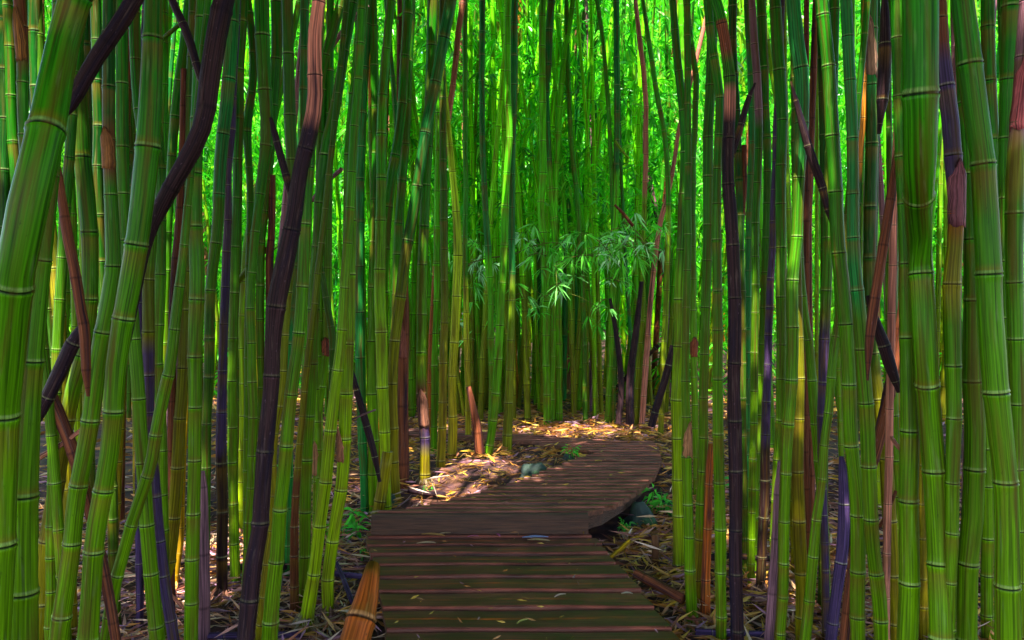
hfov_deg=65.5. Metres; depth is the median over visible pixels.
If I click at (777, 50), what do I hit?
bamboo culm
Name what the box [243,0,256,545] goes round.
bamboo culm
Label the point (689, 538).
bamboo culm
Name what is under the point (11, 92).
bamboo culm
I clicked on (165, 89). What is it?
bamboo culm
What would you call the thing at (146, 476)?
bamboo culm
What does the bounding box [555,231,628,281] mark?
leafy branch
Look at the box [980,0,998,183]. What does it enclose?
bamboo culm
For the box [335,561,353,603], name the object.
fallen culm
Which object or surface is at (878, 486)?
bamboo culm
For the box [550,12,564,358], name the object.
bamboo culm
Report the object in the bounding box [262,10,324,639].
bamboo culm
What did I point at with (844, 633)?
dead bamboo culm
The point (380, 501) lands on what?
bamboo culm
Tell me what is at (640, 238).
leafy branch
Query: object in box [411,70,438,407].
bamboo culm
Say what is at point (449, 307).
bamboo culm
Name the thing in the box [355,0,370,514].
bamboo culm
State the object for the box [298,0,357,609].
bamboo culm
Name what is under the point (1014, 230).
bamboo culm
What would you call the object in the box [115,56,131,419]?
bamboo culm
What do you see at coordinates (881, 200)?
dead bamboo culm
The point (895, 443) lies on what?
dead bamboo stick
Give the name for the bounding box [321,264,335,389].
bamboo culm
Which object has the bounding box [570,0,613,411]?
bamboo culm
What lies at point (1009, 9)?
bamboo culm
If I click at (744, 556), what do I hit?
fallen culm
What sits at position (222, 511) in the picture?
bamboo culm
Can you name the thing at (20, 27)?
bamboo culm
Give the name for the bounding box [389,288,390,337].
bamboo culm
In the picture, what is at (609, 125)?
bamboo culm
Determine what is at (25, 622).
bamboo culm
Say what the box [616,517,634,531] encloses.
seedling
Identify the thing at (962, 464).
dead bamboo culm
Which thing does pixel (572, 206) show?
bamboo culm
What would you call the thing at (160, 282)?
bamboo culm
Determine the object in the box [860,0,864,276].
bamboo culm
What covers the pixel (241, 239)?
bamboo culm
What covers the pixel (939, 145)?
bamboo culm
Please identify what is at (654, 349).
dead bamboo stick
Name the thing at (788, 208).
bamboo culm
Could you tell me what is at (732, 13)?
bamboo culm
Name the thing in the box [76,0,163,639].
bamboo culm
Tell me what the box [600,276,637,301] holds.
leafy branch
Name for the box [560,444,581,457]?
seedling
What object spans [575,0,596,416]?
bamboo culm
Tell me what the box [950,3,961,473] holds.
dead bamboo culm
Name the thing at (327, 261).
bamboo culm
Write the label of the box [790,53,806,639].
bamboo culm
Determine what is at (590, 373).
dead bamboo culm
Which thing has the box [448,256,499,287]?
leafy branch
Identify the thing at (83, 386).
bamboo culm
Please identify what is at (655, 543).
wooden post
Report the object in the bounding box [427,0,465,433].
bamboo culm
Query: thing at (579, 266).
leafy branch
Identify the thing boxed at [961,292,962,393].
bamboo culm
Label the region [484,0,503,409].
bamboo culm
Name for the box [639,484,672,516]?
seedling
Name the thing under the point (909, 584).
bamboo culm
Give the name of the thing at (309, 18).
bamboo culm
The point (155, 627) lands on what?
bamboo culm
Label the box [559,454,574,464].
mossy rock
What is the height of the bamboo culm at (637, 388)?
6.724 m
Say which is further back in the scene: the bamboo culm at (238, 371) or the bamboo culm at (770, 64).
the bamboo culm at (770, 64)
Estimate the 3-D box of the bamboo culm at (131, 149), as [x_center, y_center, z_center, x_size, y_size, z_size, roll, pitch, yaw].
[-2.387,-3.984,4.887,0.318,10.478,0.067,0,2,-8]
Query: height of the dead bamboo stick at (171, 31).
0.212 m
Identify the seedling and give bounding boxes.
[325,507,369,545]
[359,548,368,560]
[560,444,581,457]
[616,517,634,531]
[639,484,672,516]
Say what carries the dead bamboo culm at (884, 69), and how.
attached to the dead bamboo culm at (877, 283)
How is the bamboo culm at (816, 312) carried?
on the ground
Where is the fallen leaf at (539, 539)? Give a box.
[528,538,549,540]
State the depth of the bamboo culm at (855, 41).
8.20 m
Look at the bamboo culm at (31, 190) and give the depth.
1.80 m
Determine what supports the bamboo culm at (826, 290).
on the ground
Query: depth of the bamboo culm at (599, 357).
8.01 m
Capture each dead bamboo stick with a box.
[40,429,79,459]
[163,23,179,40]
[172,594,183,609]
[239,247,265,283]
[312,167,342,201]
[334,5,368,46]
[352,409,375,419]
[603,344,659,400]
[609,298,623,423]
[614,140,629,158]
[614,204,633,226]
[625,281,643,423]
[648,345,673,427]
[879,490,897,527]
[890,435,899,449]
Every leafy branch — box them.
[439,316,474,345]
[448,233,484,261]
[448,247,486,312]
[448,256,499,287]
[484,293,549,328]
[506,273,572,319]
[508,224,576,285]
[508,238,575,271]
[547,219,599,306]
[549,291,617,340]
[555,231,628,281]
[575,217,666,282]
[597,212,668,269]
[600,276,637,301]
[601,219,651,266]
[737,28,803,77]
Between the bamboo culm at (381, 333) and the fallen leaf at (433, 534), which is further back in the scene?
the bamboo culm at (381, 333)
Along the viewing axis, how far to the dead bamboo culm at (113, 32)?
2.16 m
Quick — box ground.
[39,312,980,639]
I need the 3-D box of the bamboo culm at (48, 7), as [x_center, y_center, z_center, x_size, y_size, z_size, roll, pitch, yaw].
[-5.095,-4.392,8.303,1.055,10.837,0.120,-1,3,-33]
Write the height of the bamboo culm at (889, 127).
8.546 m
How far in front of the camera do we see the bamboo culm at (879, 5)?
4.32 m
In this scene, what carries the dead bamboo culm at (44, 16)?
on the ground
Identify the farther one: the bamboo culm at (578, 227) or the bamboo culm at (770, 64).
the bamboo culm at (578, 227)
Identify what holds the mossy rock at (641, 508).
on the ground
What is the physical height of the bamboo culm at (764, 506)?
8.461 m
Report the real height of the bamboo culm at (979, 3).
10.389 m
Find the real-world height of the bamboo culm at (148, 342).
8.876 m
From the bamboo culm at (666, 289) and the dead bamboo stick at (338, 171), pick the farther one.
the bamboo culm at (666, 289)
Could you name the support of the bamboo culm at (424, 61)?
on the ground
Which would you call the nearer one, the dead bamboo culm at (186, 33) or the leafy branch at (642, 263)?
the dead bamboo culm at (186, 33)
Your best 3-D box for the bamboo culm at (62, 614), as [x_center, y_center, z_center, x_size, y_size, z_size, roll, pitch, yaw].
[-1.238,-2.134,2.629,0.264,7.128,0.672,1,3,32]
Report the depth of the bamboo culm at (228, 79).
3.57 m
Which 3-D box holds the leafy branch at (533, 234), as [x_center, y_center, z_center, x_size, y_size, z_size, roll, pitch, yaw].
[0.244,-0.554,7.048,0.512,0.567,1.007,0,2,-13]
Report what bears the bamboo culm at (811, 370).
on the ground
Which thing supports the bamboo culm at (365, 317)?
on the ground
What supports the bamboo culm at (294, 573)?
on the ground
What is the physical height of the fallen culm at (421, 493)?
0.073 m
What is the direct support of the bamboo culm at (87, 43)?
on the ground
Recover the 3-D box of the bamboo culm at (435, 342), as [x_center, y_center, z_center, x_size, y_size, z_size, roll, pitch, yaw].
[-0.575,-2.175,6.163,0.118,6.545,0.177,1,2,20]
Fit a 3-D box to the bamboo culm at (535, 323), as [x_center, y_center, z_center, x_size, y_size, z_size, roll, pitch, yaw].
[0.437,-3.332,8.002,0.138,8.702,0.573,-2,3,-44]
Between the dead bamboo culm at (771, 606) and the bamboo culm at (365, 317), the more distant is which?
the bamboo culm at (365, 317)
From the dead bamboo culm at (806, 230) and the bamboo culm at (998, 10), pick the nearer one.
the dead bamboo culm at (806, 230)
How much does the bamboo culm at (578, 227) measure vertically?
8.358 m
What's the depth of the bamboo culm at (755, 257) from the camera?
3.88 m
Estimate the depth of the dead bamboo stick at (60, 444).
2.63 m
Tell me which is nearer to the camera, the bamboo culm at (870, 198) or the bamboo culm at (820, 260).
the bamboo culm at (870, 198)
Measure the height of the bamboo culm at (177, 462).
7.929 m
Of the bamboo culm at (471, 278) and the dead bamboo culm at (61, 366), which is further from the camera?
the bamboo culm at (471, 278)
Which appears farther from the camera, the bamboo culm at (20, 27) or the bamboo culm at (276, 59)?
the bamboo culm at (276, 59)
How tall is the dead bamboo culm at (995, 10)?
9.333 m
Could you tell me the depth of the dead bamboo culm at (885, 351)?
2.39 m
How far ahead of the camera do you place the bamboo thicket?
9.44 m
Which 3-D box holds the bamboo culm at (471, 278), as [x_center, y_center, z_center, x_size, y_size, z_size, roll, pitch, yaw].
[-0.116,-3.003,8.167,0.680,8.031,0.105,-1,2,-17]
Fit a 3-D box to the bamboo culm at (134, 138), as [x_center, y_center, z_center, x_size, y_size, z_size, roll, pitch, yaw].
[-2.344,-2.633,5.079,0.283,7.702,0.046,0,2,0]
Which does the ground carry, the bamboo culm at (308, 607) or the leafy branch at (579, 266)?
the bamboo culm at (308, 607)
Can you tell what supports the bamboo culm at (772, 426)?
on the ground
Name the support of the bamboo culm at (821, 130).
on the ground
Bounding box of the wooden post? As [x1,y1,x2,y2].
[651,534,658,569]
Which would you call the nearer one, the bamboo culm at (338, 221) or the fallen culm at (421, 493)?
the fallen culm at (421, 493)
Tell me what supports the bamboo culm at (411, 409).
on the ground
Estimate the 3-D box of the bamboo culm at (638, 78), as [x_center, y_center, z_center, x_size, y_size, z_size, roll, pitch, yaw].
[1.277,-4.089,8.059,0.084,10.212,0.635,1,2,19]
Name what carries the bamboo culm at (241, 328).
on the ground
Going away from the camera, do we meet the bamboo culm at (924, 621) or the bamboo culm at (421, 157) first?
the bamboo culm at (924, 621)
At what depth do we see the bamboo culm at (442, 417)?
5.76 m
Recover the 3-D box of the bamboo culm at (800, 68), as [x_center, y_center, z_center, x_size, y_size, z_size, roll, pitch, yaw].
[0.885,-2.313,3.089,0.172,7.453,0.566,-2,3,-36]
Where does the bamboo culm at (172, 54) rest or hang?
on the ground
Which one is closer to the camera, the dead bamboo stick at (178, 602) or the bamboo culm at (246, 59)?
the dead bamboo stick at (178, 602)
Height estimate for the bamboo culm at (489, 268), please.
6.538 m
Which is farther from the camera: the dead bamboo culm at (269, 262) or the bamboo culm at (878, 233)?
the bamboo culm at (878, 233)
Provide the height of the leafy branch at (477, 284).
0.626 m
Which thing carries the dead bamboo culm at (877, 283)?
attached to the bamboo culm at (909, 584)
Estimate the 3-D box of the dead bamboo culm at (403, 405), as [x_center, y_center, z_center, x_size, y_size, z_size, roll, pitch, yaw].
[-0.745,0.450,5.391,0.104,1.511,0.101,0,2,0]
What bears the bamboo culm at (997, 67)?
on the ground
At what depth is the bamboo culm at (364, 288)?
7.69 m
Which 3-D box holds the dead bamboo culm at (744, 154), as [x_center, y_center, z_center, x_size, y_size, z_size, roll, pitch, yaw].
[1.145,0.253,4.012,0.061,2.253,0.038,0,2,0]
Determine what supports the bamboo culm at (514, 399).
on the ground
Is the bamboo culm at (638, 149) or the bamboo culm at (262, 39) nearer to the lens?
the bamboo culm at (262, 39)
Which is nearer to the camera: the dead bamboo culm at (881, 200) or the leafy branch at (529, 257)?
the dead bamboo culm at (881, 200)
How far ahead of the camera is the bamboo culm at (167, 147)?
6.12 m
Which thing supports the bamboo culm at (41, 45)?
on the ground
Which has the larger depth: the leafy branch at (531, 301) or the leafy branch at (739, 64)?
the leafy branch at (531, 301)
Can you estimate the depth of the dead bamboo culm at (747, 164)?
7.75 m
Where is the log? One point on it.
(660, 586)
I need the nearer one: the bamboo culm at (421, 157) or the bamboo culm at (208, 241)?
the bamboo culm at (421, 157)
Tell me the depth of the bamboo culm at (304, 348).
6.11 m
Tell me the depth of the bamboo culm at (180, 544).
3.93 m
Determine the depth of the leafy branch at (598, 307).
7.13 m
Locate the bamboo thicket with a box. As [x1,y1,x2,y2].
[46,0,1023,403]
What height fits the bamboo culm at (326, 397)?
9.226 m
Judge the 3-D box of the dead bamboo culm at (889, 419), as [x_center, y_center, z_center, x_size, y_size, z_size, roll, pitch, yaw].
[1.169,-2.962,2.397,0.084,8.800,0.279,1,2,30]
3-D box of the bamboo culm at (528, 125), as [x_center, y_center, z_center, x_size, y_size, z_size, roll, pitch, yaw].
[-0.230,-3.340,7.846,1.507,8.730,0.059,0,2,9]
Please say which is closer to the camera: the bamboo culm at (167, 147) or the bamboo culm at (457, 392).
the bamboo culm at (167, 147)
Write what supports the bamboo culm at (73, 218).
on the ground
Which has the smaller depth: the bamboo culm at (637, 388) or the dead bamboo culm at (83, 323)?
the dead bamboo culm at (83, 323)
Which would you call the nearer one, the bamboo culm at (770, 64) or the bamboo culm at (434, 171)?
the bamboo culm at (770, 64)
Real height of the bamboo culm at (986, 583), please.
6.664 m
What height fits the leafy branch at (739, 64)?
0.338 m
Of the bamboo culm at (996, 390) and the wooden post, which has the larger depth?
the wooden post
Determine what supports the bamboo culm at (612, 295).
on the ground
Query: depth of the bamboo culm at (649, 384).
8.76 m
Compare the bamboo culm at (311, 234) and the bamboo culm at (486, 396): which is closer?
the bamboo culm at (311, 234)
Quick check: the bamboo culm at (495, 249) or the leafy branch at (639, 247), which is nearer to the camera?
the leafy branch at (639, 247)
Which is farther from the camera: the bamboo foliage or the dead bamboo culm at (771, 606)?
the bamboo foliage
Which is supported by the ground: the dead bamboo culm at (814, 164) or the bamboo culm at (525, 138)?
the bamboo culm at (525, 138)
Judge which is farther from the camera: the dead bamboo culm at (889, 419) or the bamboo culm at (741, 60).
the bamboo culm at (741, 60)
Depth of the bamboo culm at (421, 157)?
5.12 m
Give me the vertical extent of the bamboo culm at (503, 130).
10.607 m
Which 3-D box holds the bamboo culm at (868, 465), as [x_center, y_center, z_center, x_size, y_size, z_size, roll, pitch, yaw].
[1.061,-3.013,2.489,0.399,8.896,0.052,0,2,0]
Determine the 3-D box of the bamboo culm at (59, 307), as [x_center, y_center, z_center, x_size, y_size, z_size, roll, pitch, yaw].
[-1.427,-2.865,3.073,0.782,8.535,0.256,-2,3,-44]
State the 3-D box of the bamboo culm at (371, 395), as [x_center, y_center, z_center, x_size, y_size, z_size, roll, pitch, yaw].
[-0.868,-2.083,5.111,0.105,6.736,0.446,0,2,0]
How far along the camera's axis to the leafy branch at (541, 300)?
7.14 m
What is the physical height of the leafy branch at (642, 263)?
0.583 m
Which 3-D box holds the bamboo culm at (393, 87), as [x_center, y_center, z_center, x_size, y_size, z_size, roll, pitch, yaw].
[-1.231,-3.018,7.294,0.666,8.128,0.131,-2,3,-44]
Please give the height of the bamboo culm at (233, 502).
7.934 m
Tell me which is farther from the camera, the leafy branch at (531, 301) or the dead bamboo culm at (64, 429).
the leafy branch at (531, 301)
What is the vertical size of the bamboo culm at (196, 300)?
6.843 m
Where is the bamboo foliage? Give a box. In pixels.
[29,0,1023,400]
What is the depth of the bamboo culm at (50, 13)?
8.23 m
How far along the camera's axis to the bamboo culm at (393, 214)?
7.71 m
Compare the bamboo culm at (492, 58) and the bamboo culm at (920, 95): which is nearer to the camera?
the bamboo culm at (920, 95)
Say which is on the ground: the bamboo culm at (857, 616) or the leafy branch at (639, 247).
the bamboo culm at (857, 616)
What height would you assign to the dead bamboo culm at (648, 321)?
3.866 m
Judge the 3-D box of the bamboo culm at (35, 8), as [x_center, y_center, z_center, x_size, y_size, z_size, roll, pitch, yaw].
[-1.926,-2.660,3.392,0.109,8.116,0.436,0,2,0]
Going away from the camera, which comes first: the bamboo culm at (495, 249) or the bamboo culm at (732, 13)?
the bamboo culm at (732, 13)
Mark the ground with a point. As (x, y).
(609, 528)
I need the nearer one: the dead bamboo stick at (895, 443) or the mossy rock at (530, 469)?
the dead bamboo stick at (895, 443)
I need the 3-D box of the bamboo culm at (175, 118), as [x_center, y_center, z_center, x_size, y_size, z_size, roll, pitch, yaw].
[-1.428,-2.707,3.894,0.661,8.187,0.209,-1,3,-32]
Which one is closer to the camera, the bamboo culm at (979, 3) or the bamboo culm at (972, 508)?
the bamboo culm at (972, 508)
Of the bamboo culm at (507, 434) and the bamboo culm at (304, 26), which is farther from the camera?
the bamboo culm at (507, 434)
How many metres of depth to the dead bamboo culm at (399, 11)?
7.63 m
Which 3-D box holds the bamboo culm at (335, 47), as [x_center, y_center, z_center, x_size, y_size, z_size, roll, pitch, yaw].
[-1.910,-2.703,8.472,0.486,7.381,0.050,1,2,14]
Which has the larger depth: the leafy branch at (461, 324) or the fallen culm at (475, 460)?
the leafy branch at (461, 324)
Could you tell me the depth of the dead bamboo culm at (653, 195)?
9.06 m
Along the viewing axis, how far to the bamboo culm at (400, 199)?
5.54 m
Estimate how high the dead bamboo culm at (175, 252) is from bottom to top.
2.435 m
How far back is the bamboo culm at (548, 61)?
7.54 m
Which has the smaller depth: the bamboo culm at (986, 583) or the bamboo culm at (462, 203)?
the bamboo culm at (986, 583)
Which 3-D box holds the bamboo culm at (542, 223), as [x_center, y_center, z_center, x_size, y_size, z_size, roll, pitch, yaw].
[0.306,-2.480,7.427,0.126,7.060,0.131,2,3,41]
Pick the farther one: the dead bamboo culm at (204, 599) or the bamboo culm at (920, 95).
the dead bamboo culm at (204, 599)
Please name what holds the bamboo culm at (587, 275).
on the ground
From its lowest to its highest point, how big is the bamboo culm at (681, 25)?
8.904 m
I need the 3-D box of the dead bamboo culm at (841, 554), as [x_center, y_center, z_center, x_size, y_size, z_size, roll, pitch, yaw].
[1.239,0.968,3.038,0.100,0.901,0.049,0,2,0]
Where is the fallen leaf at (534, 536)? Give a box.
[522,535,547,537]
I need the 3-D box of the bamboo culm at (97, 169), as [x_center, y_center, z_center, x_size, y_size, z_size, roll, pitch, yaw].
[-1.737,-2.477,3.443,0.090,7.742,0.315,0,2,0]
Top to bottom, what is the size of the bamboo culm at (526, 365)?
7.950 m
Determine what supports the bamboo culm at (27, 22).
on the ground
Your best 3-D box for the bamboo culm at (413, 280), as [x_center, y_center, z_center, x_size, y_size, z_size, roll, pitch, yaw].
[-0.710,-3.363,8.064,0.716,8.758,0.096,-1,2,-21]
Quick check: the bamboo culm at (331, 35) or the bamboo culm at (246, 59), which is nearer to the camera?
the bamboo culm at (331, 35)
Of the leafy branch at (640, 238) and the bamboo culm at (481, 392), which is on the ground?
the bamboo culm at (481, 392)
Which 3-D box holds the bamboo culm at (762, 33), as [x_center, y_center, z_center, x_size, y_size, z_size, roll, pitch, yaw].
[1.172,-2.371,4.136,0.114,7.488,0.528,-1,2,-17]
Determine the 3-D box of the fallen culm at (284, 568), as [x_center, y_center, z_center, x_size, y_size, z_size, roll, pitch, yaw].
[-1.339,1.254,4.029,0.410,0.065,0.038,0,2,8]
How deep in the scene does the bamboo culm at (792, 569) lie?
4.03 m
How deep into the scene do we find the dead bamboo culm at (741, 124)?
3.01 m
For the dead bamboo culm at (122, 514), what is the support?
on the ground
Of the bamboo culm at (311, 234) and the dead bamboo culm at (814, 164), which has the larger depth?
the bamboo culm at (311, 234)
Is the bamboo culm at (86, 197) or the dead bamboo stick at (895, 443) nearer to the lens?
the dead bamboo stick at (895, 443)
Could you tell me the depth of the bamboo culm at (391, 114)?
8.18 m
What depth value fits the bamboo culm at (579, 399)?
8.37 m
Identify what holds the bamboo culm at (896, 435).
on the ground
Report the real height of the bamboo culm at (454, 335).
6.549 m
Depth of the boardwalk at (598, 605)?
3.53 m
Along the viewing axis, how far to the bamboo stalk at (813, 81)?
3.86 m
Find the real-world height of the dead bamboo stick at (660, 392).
0.661 m
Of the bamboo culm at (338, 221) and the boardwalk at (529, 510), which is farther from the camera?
the bamboo culm at (338, 221)
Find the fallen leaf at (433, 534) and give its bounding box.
[422,533,444,535]
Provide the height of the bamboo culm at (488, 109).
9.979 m
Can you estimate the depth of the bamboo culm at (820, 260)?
6.80 m
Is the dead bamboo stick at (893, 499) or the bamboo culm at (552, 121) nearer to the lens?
the dead bamboo stick at (893, 499)
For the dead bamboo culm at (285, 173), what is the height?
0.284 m
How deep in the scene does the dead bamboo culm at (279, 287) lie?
2.68 m
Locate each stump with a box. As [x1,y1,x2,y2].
[339,561,379,639]
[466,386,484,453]
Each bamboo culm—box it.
[0,0,9,236]
[0,0,93,639]
[2,0,39,538]
[12,0,61,639]
[12,0,71,639]
[26,0,30,110]
[28,0,52,360]
[37,7,77,638]
[38,46,98,639]
[41,326,79,420]
[43,0,44,39]
[44,25,85,639]
[47,1,64,160]
[48,4,51,29]
[49,0,121,639]
[54,394,120,639]
[57,166,90,396]
[64,142,81,440]
[66,268,70,337]
[68,0,143,115]
[75,180,84,409]
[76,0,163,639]
[83,11,95,524]
[90,0,121,624]
[100,0,211,639]
[115,0,164,639]
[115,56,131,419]
[117,160,133,526]
[120,27,131,524]
[129,9,179,639]
[129,102,154,407]
[130,0,234,343]
[131,100,135,497]
[134,2,143,627]
[155,119,169,638]
[161,0,168,167]
[163,0,188,362]
[166,355,177,417]
[167,0,178,152]
[167,68,186,608]
[167,110,176,212]
[168,0,195,580]
[168,0,200,80]
[168,1,172,57]
[175,398,187,585]
[180,0,219,353]
[184,0,204,639]
[198,470,210,639]
[201,0,239,551]
[202,342,202,399]
[210,0,240,603]
[212,0,253,403]
[227,0,247,583]
[237,0,325,639]
[237,210,241,476]
[238,0,299,536]
[241,0,272,589]
[241,218,241,259]
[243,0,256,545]
[244,81,257,396]
[255,0,296,639]
[256,0,282,557]
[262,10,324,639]
[265,174,275,321]
[269,117,290,194]
[277,0,309,249]
[283,0,308,575]
[288,0,365,632]
[289,0,349,613]
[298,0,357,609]
[299,16,307,374]
[299,19,311,272]
[301,0,311,384]
[311,161,314,223]
[312,0,333,531]
[314,0,343,559]
[315,0,368,623]
[315,151,328,416]
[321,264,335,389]
[323,42,338,418]
[334,44,336,79]
[334,141,341,277]
[353,370,380,481]
[354,22,369,242]
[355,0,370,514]
[355,10,365,376]
[364,237,366,405]
[366,0,378,514]
[368,59,379,467]
[370,451,392,519]
[374,0,395,509]
[379,70,390,163]
[384,0,403,239]
[384,11,392,148]
[385,0,413,354]
[386,67,389,170]
[388,0,456,501]
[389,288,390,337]
[390,0,403,386]
[390,0,415,383]
[390,8,396,287]
[394,10,464,418]
[396,0,401,101]
[397,283,408,488]
[404,193,414,418]
[410,72,425,413]
[410,112,417,332]
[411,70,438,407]
[414,0,437,485]
[422,0,428,391]
[424,0,460,414]
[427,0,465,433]
[430,94,440,455]
[433,135,449,348]
[436,0,448,467]
[437,0,462,458]
[446,77,469,406]
[458,4,468,365]
[462,0,470,434]
[468,2,484,411]
[470,20,478,398]
[475,0,497,406]
[478,33,504,420]
[479,0,493,424]
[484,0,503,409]
[484,0,512,457]
[488,18,496,196]
[490,0,503,410]
[491,0,502,412]
[497,0,530,419]
[501,0,507,364]
[502,0,517,455]
[503,39,538,349]
[513,345,516,419]
[517,0,534,408]
[518,58,550,311]
[521,143,536,401]
[533,0,557,404]
[533,11,546,410]
[537,0,550,424]
[540,0,562,414]
[545,0,562,422]
[546,0,576,418]
[550,0,575,423]
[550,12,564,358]
[554,0,598,413]
[559,60,579,289]
[564,0,587,420]
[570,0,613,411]
[570,19,574,385]
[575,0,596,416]
[576,0,619,409]
[584,27,589,412]
[585,0,591,410]
[589,0,603,414]
[595,0,615,423]
[604,0,619,423]
[619,81,639,416]
[630,3,653,405]
[633,0,645,369]
[633,0,648,428]
[636,43,670,400]
[637,0,642,401]
[639,16,705,427]
[641,0,670,437]
[664,0,673,387]
[664,5,683,414]
[669,0,684,578]
[678,0,684,76]
[681,0,701,634]
[683,0,698,499]
[695,13,717,610]
[700,443,712,619]
[703,0,726,639]
[710,0,744,639]
[717,41,744,257]
[726,0,767,419]
[728,0,747,578]
[734,82,755,156]
[737,0,759,318]
[742,145,746,222]
[743,0,754,493]
[747,0,762,584]
[748,0,784,602]
[755,0,771,576]
[759,177,774,447]
[764,460,779,639]
[767,23,791,213]
[769,0,787,551]
[774,0,809,639]
[784,0,791,259]
[786,257,794,572]
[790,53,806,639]
[790,81,829,222]
[800,0,870,639]
[802,239,830,619]
[803,0,810,554]
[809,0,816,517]
[814,63,818,386]
[814,147,836,406]
[815,0,865,639]
[817,0,839,639]
[817,28,828,613]
[825,456,849,639]
[834,286,843,455]
[839,300,899,639]
[840,0,888,639]
[843,0,854,438]
[848,0,866,556]
[855,0,856,77]
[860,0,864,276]
[862,0,898,639]
[865,150,895,380]
[866,295,899,392]
[874,415,881,508]
[876,0,880,256]
[876,0,891,133]
[877,205,878,315]
[878,134,884,314]
[882,117,897,639]
[883,112,886,197]
[885,216,899,552]
[886,0,899,434]
[890,0,920,639]
[900,0,954,639]
[919,445,928,639]
[932,0,949,241]
[935,111,942,359]
[939,0,966,639]
[940,149,947,423]
[950,0,1021,639]
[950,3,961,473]
[954,40,985,639]
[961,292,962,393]
[961,425,963,507]
[978,0,980,40]
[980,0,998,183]
[980,35,993,639]
[995,0,996,23]
[996,44,998,82]
[997,0,1000,74]
[997,80,998,117]
[998,0,1018,363]
[1004,0,1023,639]
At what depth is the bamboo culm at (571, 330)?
7.85 m
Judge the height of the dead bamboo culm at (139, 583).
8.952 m
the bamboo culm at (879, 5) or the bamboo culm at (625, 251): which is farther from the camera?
the bamboo culm at (625, 251)
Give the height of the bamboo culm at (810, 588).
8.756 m
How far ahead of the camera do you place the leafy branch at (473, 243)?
7.17 m
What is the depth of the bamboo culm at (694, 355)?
5.18 m
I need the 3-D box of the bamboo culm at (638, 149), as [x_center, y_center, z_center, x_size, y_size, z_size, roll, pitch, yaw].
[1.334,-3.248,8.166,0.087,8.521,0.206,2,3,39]
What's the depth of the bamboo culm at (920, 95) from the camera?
2.18 m
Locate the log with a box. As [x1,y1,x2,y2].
[633,569,685,603]
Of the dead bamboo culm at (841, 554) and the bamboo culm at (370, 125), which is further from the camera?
the bamboo culm at (370, 125)
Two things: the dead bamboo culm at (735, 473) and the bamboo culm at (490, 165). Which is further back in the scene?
the bamboo culm at (490, 165)
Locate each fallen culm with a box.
[207,631,300,638]
[210,563,286,572]
[334,570,362,578]
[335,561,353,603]
[407,487,445,497]
[445,459,494,463]
[609,539,630,557]
[695,628,763,637]
[711,553,769,561]
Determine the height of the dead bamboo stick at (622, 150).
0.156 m
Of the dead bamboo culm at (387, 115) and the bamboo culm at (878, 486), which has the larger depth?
the dead bamboo culm at (387, 115)
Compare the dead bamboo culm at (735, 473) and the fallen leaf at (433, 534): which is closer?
the dead bamboo culm at (735, 473)
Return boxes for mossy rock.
[391,493,398,506]
[519,462,546,477]
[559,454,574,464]
[623,501,657,528]
[661,500,672,516]
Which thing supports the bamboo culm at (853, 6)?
on the ground
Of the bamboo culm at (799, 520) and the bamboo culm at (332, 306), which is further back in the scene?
the bamboo culm at (332, 306)
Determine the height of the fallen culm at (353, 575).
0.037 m
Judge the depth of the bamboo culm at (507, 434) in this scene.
6.20 m
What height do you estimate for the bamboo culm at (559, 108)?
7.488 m
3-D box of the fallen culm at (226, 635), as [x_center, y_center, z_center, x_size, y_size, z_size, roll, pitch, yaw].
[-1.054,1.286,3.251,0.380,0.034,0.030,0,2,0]
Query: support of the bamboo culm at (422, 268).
on the ground
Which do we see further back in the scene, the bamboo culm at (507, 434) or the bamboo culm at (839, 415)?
the bamboo culm at (507, 434)
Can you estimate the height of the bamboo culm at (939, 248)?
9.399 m
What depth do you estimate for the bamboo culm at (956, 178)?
2.18 m
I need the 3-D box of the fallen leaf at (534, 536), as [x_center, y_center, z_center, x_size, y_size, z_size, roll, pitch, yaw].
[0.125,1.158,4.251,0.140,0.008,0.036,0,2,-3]
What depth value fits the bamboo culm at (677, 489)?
4.07 m
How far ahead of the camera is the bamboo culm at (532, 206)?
8.61 m
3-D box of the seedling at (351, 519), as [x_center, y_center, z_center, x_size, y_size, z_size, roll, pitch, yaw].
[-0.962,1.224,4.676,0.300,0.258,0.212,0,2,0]
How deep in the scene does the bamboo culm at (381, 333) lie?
4.86 m
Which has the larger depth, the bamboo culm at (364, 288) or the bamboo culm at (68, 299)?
the bamboo culm at (364, 288)
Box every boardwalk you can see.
[366,532,679,639]
[371,428,661,534]
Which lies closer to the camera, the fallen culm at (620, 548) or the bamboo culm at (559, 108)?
the fallen culm at (620, 548)
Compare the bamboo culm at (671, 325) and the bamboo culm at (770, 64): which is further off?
the bamboo culm at (671, 325)
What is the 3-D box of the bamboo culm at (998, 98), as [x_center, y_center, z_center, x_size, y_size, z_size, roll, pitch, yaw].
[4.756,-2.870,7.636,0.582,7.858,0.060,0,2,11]
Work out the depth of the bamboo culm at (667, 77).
8.34 m

